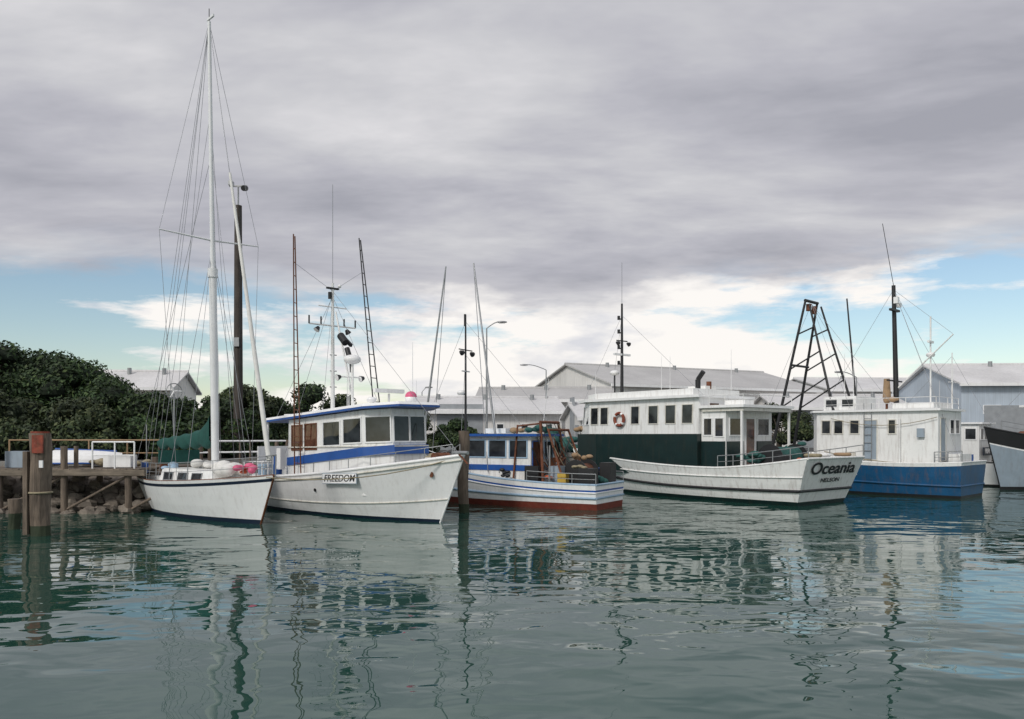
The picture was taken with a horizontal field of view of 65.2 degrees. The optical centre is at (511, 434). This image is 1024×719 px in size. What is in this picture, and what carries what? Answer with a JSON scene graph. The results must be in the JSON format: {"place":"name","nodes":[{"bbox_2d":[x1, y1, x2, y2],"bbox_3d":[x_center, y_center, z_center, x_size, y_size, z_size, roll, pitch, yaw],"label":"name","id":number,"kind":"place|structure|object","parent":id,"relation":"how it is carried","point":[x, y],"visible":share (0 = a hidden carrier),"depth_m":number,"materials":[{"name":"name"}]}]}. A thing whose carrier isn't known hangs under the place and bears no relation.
{"place":"outdoors","nodes":[
{"label":"outdoors","id":0,"kind":"place"},
{"bbox_2d":[3,474,155,509],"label":"embankment","id":1,"kind":"structure","parent":0,"point":[17,486],"depth_m":31.43,"materials":[{"name":"stone"}]},
{"bbox_2d":[127,376,201,409],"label":"walls","id":2,"kind":"structure","parent":0,"point":[189,391],"depth_m":75.86,"materials":[{"name":"white paint"}]},
{"bbox_2d":[99,368,201,393],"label":"roof","id":3,"kind":"structure","parent":2,"relation":"on","point":[143,378],"depth_m":75.44,"materials":[{"name":"white metal"}]},
{"bbox_2d":[0,448,813,460],"bbox_3d":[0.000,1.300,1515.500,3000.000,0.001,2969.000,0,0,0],"label":"ground","id":4,"kind":"structure","parent":0,"point":[450,452],"depth_m":50.73,"materials":[{"name":"concrete"}]},
{"bbox_2d":[0,359,34,397],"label":"coastal tree","id":5,"kind":"object","parent":4,"relation":"on","point":[6,379],"visible":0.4,"depth_m":43.48,"materials":[{"name":"green plant"}]},
{"bbox_2d":[0,386,43,449],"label":"coastal tree","id":6,"kind":"object","parent":4,"relation":"on","point":[16,413],"visible":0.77,"depth_m":40.05,"materials":[{"name":"green plant"}]},
{"bbox_2d":[0,340,59,398],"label":"coastal tree","id":7,"kind":"object","parent":4,"relation":"on","point":[9,356],"visible":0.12,"depth_m":47.20,"materials":[{"name":"green plant"}]},
{"bbox_2d":[0,357,123,458],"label":"coastal tree","id":8,"kind":"object","parent":4,"relation":"on","point":[51,384],"visible":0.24,"depth_m":44.26,"materials":[{"name":"green plant"}]},
{"bbox_2d":[0,348,136,398],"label":"coastal tree","id":9,"kind":"object","parent":4,"relation":"on","point":[40,357],"visible":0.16,"depth_m":48.67,"materials":[{"name":"green plant"}]},
{"bbox_2d":[0,397,150,457],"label":"coastal tree","id":10,"kind":"object","parent":4,"relation":"on","point":[78,418],"visible":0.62,"depth_m":39.26,"materials":[{"name":"green plant"}]},
{"bbox_2d":[35,378,153,457],"bbox_3d":[-22.326,-0.833,45.039,6.618,4.694,8.013,0,0,31],"label":"coastal tree","id":11,"kind":"object","parent":4,"relation":"on","point":[110,395],"visible":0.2,"depth_m":43.42,"materials":[{"name":"green plant"}]},
{"bbox_2d":[112,389,210,458],"bbox_3d":[-18.949,-0.497,43.608,7.204,4.063,6.057,0,0,43],"label":"coastal tree","id":12,"kind":"object","parent":4,"relation":"on","point":[133,414],"visible":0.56,"depth_m":42.15,"materials":[{"name":"green plant"}]},
{"bbox_2d":[175,395,223,456],"bbox_3d":[-19.579,-0.597,50.136,6.436,4.225,5.982,0,0,0],"label":"bush","id":13,"kind":"object","parent":4,"relation":"on","point":[191,403],"visible":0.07,"depth_m":49.06,"materials":[{"name":"green plant"}]},
{"bbox_2d":[228,181,247,457],"bbox_3d":[-15.359,-6.480,44.884,1.132,15.560,0.754,0,0,0],"label":"wooden pole","id":14,"kind":"object","parent":4,"relation":"on","point":[238,335],"visible":0.81,"depth_m":44.80,"materials":[{"name":"wood"}]},
{"bbox_2d":[196,400,284,457],"bbox_3d":[-16.312,-0.253,46.637,5.239,3.543,5.273,0,0,-41],"label":"bush","id":15,"kind":"object","parent":4,"relation":"on","point":[254,429],"visible":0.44,"depth_m":45.58,"materials":[{"name":"green plant"}]},
{"bbox_2d":[218,384,288,455],"bbox_3d":[-16.714,-0.873,50.298,6.386,4.772,4.805,0,0,-19],"label":"bush","id":16,"kind":"object","parent":4,"relation":"on","point":[250,395],"visible":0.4,"depth_m":49.43,"materials":[{"name":"green plant"}]},
{"bbox_2d":[255,381,329,445],"bbox_3d":[-13.965,-1.014,52.453,7.289,5.054,5.599,0,0,-35],"label":"bush","id":17,"kind":"object","parent":4,"relation":"on","point":[313,394],"visible":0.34,"depth_m":50.87,"materials":[{"name":"green plant"}]},
{"bbox_2d":[318,393,356,409],"bbox_3d":[-11.141,-0.629,53.118,5.739,4.289,5.344,0,0,-29],"label":"bush","id":18,"kind":"object","parent":4,"relation":"on","point":[340,400],"visible":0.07,"depth_m":52.72,"materials":[{"name":"green plant"}]},
{"bbox_2d":[425,411,440,452],"bbox_3d":[-7.314,-0.177,58.236,4.533,3.393,4.819,0,0,0],"label":"bush","id":19,"kind":"object","parent":4,"relation":"on","point":[430,440],"visible":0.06,"depth_m":56.95,"materials":[{"name":"green plant"}]},
{"bbox_2d":[431,418,483,450],"bbox_3d":[-3.809,0.084,59.912,4.420,2.875,4.940,0,0,0],"label":"bush","id":20,"kind":"object","parent":4,"relation":"on","point":[451,429],"visible":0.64,"depth_m":58.97,"materials":[{"name":"green plant"}]},
{"bbox_2d":[417,394,564,449],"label":"shed","id":21,"kind":"structure","parent":4,"relation":"on","point":[524,410],"depth_m":70.48,"materials":[{"name":"white paint"}]},
{"bbox_2d":[429,404,552,449],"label":"doors and windows","id":22,"kind":"structure","parent":21,"relation":"in","point":[474,420],"depth_m":69.95,"materials":[{"name":"glass"}]},
{"bbox_2d":[0,453,991,472],"bbox_3d":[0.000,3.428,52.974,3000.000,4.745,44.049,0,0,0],"label":"seawall","id":23,"kind":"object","parent":4,"relation":"on","point":[568,455],"visible":0.04,"depth_m":35.92,"materials":[{"name":"concrete"}]},
{"bbox_2d":[486,321,506,433],"bbox_3d":[-1.170,-3.630,60.000,1.640,9.860,0.320,0,0,0],"label":"street lamp","id":24,"kind":"object","parent":4,"relation":"on","point":[501,322],"visible":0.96,"depth_m":59.95,"materials":[{"name":"metal"}]},
{"bbox_2d":[520,364,546,397],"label":"street lamp","id":25,"kind":"object","parent":4,"relation":"on","point":[546,376],"visible":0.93,"depth_m":74.96,"materials":[{"name":"metal"}]},
{"bbox_2d":[476,385,615,437],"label":"shed","id":26,"kind":"structure","parent":4,"relation":"on","point":[564,394],"depth_m":79.85,"materials":[{"name":"white paint"}]},
{"bbox_2d":[535,362,822,398],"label":"warehouse","id":27,"kind":"structure","parent":4,"relation":"on","point":[648,378],"depth_m":90.13,"materials":[{"name":"white paint"}]},
{"bbox_2d":[763,402,813,446],"bbox_3d":[21.699,-0.624,66.322,6.021,4.280,6.838,0,0,0],"label":"coastal tree","id":28,"kind":"object","parent":4,"relation":"on","point":[806,430],"visible":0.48,"depth_m":64.23,"materials":[{"name":"green plant"}]},
{"bbox_2d":[754,392,906,447],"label":"shed","id":29,"kind":"structure","parent":4,"relation":"on","point":[816,404],"depth_m":84.08,"materials":[{"name":"white paint"}]},
{"bbox_2d":[772,410,823,447],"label":"doors and windows","id":30,"kind":"structure","parent":29,"relation":"in","point":[811,443],"depth_m":82.10,"materials":[{"name":"glass"}]},
{"bbox_2d":[835,371,856,395],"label":"street lamp","id":31,"kind":"object","parent":4,"relation":"on","point":[852,375],"visible":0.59,"depth_m":71.95,"materials":[{"name":"metal"}]},
{"bbox_2d":[0,486,1023,718],"bbox_3d":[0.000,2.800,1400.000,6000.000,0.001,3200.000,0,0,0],"label":"water","id":32,"kind":"structure","parent":0,"point":[850,606],"depth_m":12.55,"materials":[{"name":"teal liquid"}]},
{"bbox_2d":[7,498,21,529],"bbox_3d":[-14.796,2.850,23.799,0.373,1.900,0.355,0,0,40],"label":"mooring pile","id":33,"kind":"object","parent":32,"relation":"in","point":[14,512],"visible":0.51,"depth_m":23.66,"materials":[{"name":"brown wood"}]},
{"bbox_2d":[22,431,52,536],"bbox_3d":[-13.157,1.850,22.298,0.646,3.900,0.636,0,0,0],"label":"mooring pile","id":34,"kind":"object","parent":32,"relation":"in","point":[37,460],"visible":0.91,"depth_m":22.06,"materials":[{"name":"brown wood"}]},
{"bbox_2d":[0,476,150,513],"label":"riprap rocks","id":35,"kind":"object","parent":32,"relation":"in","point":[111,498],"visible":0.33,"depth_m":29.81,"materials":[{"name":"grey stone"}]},
{"bbox_2d":[0,439,168,513],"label":"timber jetty","id":36,"kind":"object","parent":32,"relation":"in","point":[127,467],"visible":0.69,"depth_m":28.58,"materials":[{"name":"brown wood"}]},
{"bbox_2d":[52,448,121,465],"bbox_3d":[-16.112,0.835,30.467,2.439,0.690,1.328,0,0,-8],"label":"dinghy","id":37,"kind":"object","parent":36,"relation":"on","point":[85,456],"visible":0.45,"depth_m":30.05,"materials":[{"name":"white paint"}]},
{"bbox_2d":[137,9,276,523],"bbox_3d":[-11.482,-5.525,28.681,12.178,18.450,3.514,0,0,45],"label":"sailing yacht","id":38,"kind":"object","parent":32,"relation":"on","point":[215,488],"visible":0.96,"depth_m":27.23,"materials":[{"name":"white paint"}]},
{"bbox_2d":[156,440,288,466],"bbox_3d":[-11.078,2.250,33.170,6.600,4.100,1.380,0,0,-38],"label":"gangway","id":39,"kind":"object","parent":32,"relation":"in","point":[239,451],"visible":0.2,"depth_m":32.63,"materials":[{"name":"white paint"}]},
{"bbox_2d":[82,447,564,477],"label":"wharf fender piles","id":40,"kind":"object","parent":32,"relation":"in","point":[154,460],"visible":0.03,"depth_m":33.48,"materials":[{"name":"brown wood"}]},
{"bbox_2d":[244,185,468,522],"bbox_3d":[-6.139,-2.950,28.789,5.983,12.900,11.570,0,0,-23],"label":"fishing boat","id":41,"kind":"object","parent":32,"relation":"on","point":[370,459],"visible":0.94,"depth_m":26.87,"materials":[{"name":"white paint"}]},
{"bbox_2d":[457,431,469,512],"bbox_3d":[-1.755,1.825,28.901,0.429,3.950,0.403,0,0,39],"label":"mooring pile","id":42,"kind":"object","parent":32,"relation":"in","point":[462,477],"visible":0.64,"depth_m":28.74,"materials":[{"name":"brown wood"}]},
{"bbox_2d":[425,263,623,510],"bbox_3d":[-0.356,-1.952,32.971,9.580,10.704,3.027,0,0,30],"label":"fishing boat","id":43,"kind":"object","parent":32,"relation":"on","point":[525,470],"visible":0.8,"depth_m":31.41,"materials":[{"name":"white paint"}]},
{"bbox_2d":[545,428,577,452],"bbox_3d":[2.718,0.429,48.801,3.315,1.753,2.286,0,0,0],"label":"net pile","id":44,"kind":"object","parent":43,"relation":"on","point":[570,447],"visible":0.18,"depth_m":48.15,"materials":[{"name":"teal fabric"}]},
{"bbox_2d":[573,304,864,505],"bbox_3d":[8.185,-2.550,37.738,4.836,12.500,15.077,0,0,-40],"label":"fishing trawler","id":45,"kind":"object","parent":32,"relation":"on","point":[708,441],"visible":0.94,"depth_m":35.07,"materials":[{"name":"white metal"}]},
{"bbox_2d":[770,224,986,498],"bbox_3d":[16.979,-3.301,39.950,4.027,13.802,11.070,0,0,-44],"label":"fishing trawler","id":46,"kind":"object","parent":32,"relation":"on","point":[912,449],"visible":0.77,"depth_m":37.27,"materials":[{"name":"white paint"}]},
{"bbox_2d":[918,353,998,486],"bbox_3d":[24.428,-0.650,46.371,3.037,8.100,8.078,0,0,-44],"label":"fishing boat","id":47,"kind":"object","parent":32,"relation":"on","point":[974,441],"visible":0.29,"depth_m":43.95,"materials":[{"name":"white paint"}]},
{"bbox_2d":[983,399,1023,489],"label":"fishing trawler","id":48,"kind":"object","parent":32,"relation":"on","point":[1006,447],"visible":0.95,"depth_m":40.59,"materials":[{"name":"white metal"}]},
{"bbox_2d":[0,0,1023,410],"label":"sky","id":49,"kind":"structure","parent":0,"point":[707,170],"materials":[{"name":"grey"}]},
{"bbox_2d":[559,397,584,444],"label":"shed","id":50,"kind":"structure","parent":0,"point":[571,417],"depth_m":65.67,"materials":[{"name":"white paint"}]},
{"bbox_2d":[570,397,578,444],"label":"doors and windows","id":51,"kind":"structure","parent":50,"relation":"in","point":[572,417],"depth_m":65.66,"materials":[{"name":"glass"}]},
{"bbox_2d":[791,376,906,393],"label":"warehouse","id":52,"kind":"structure","parent":0,"point":[868,385],"depth_m":99.31,"materials":[{"name":"white paint"}]},
{"bbox_2d":[892,361,1023,431],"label":"warehouse","id":53,"kind":"structure","parent":0,"point":[997,389],"depth_m":73.36,"materials":[{"name":"white paint"}]},
{"bbox_2d":[983,405,1023,431],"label":"doors and windows","id":54,"kind":"structure","parent":53,"relation":"in","point":[1013,413],"depth_m":72.66,"materials":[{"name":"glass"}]}
]}

